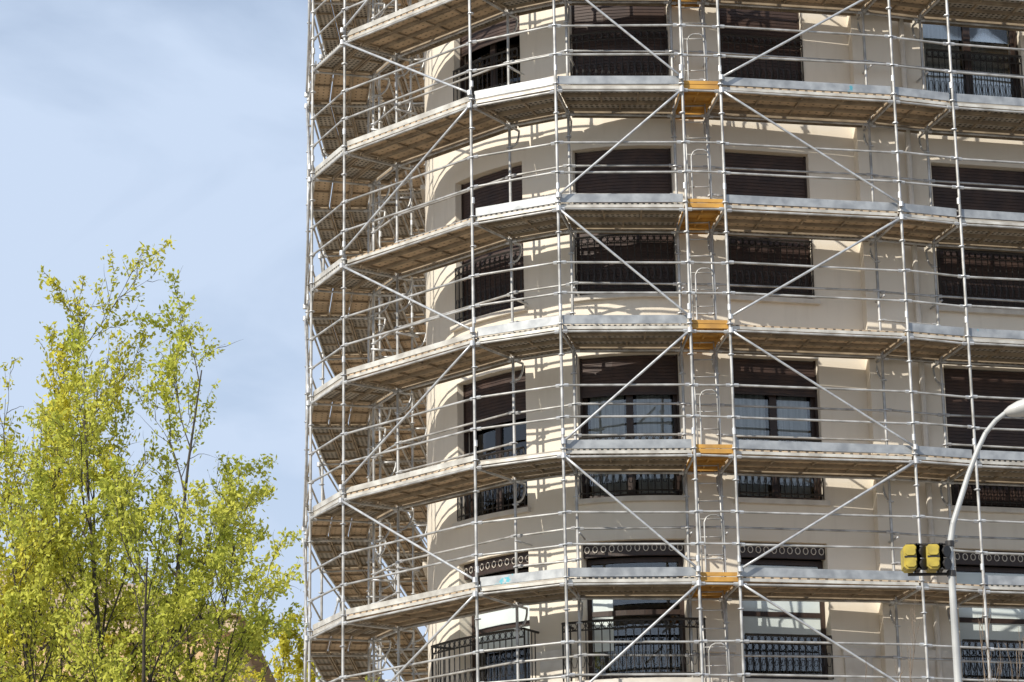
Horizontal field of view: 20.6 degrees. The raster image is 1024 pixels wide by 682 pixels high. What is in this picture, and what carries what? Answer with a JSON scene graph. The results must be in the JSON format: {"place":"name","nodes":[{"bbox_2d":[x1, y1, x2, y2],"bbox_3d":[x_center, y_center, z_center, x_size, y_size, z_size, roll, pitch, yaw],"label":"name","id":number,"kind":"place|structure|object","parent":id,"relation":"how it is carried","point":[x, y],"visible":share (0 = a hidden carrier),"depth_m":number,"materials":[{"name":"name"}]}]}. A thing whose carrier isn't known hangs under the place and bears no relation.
{"place":"outdoors","nodes":[
{"label":"outdoors","id":0,"kind":"place"},
{"bbox_2d":[4,618,258,681],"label":"walls","id":1,"kind":"structure","parent":0,"point":[200,653],"depth_m":87.04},
{"bbox_2d":[29,619,238,636],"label":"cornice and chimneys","id":2,"kind":"structure","parent":1,"relation":"on","point":[226,625],"depth_m":86.90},
{"bbox_2d":[0,569,275,681],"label":"tiled roof","id":3,"kind":"structure","parent":1,"relation":"on","point":[259,666],"depth_m":91.89,"materials":[{"name":"tile"}]},
{"bbox_2d":[0,0,427,681],"label":"sky","id":4,"kind":"structure","parent":0,"point":[124,123],"materials":[{"name":"blue"}]},
{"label":"pavement","id":5,"kind":"structure","parent":0,"visible":0},
{"bbox_2d":[301,0,1023,681],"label":"scaffolding","id":6,"kind":"object","parent":5,"relation":"on","point":[385,136],"visible":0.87,"depth_m":45.34,"materials":[{"name":"metal"}]},
{"bbox_2d":[947,399,1023,681],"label":"street lamp","id":7,"kind":"object","parent":5,"relation":"on","point":[1016,409],"visible":1,"depth_m":30.69,"materials":[{"name":"metal"}]},
{"bbox_2d":[900,540,955,576],"bbox_3d":[4.530,2.367,30.603,0.575,0.390,0.270,-1,-17,0],"label":"traffic light","id":8,"kind":"object","parent":7,"relation":"attached to","point":[932,561],"visible":1,"depth_m":30.51,"materials":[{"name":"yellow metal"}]},
{"label":"ground","id":9,"kind":"structure","parent":0,"visible":0},
{"bbox_2d":[0,236,220,681],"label":"elm tree","id":10,"kind":"object","parent":9,"relation":"on","point":[63,488],"visible":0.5,"depth_m":33.78,"materials":[{"name":"green plant"}]},
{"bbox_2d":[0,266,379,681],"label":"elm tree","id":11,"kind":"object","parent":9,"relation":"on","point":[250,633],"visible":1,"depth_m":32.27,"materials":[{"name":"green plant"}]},
{"bbox_2d":[237,606,322,681],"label":"yellow leaf tree","id":12,"kind":"object","parent":9,"relation":"on","point":[284,643],"visible":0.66,"depth_m":57.75,"materials":[{"name":"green plant"}]},
{"bbox_2d":[424,4,1023,681],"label":"facade wall","id":13,"kind":"structure","parent":9,"relation":"on","point":[858,622],"depth_m":45.70,"materials":[{"name":"beige paint"}]},
{"bbox_2d":[419,0,1023,681],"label":"stone trim","id":14,"kind":"structure","parent":13,"relation":"attached to","point":[853,666],"depth_m":44.68,"materials":[{"name":"grey stone"}]},
{"bbox_2d":[431,29,1023,681],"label":"balcony railings","id":15,"kind":"object","parent":13,"relation":"attached to","point":[675,481],"visible":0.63,"depth_m":45.51,"materials":[{"name":"black metal"}]},
{"bbox_2d":[455,49,1023,678],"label":"interior rooms","id":16,"kind":"object","parent":13,"relation":"attached to","point":[629,665],"visible":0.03,"depth_m":44.83,"materials":[{"name":"black"}]},
{"bbox_2d":[590,24,1008,497],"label":"curtains","id":17,"kind":"object","parent":16,"relation":"on","point":[649,425],"visible":0.12,"depth_m":45.23,"materials":[{"name":"fabric"}]},
{"bbox_2d":[460,5,1023,681],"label":"window frames","id":18,"kind":"structure","parent":13,"relation":"attached to","point":[814,557],"depth_m":45.01,"materials":[{"name":"black metal"}]},
{"bbox_2d":[472,1,1012,681],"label":"window panes","id":19,"kind":"object","parent":18,"relation":"in","point":[986,37],"visible":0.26,"depth_m":47.58,"materials":[{"name":"black glass"}]},
{"bbox_2d":[462,5,1023,503],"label":"roller shutters","id":20,"kind":"object","parent":18,"relation":"attached to","point":[746,371],"visible":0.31,"depth_m":46.24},
{"bbox_2d":[475,565,1023,651],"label":"frosted panes","id":21,"kind":"object","parent":18,"relation":"attached to","point":[773,625],"visible":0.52,"depth_m":44.72,"materials":[{"name":"white glass"}]},
{"bbox_2d":[977,572,1023,681],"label":"bare tree","id":22,"kind":"object","parent":9,"relation":"on","point":[989,658],"visible":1,"depth_m":38.37,"materials":[{"name":"brown plant"}]}
]}

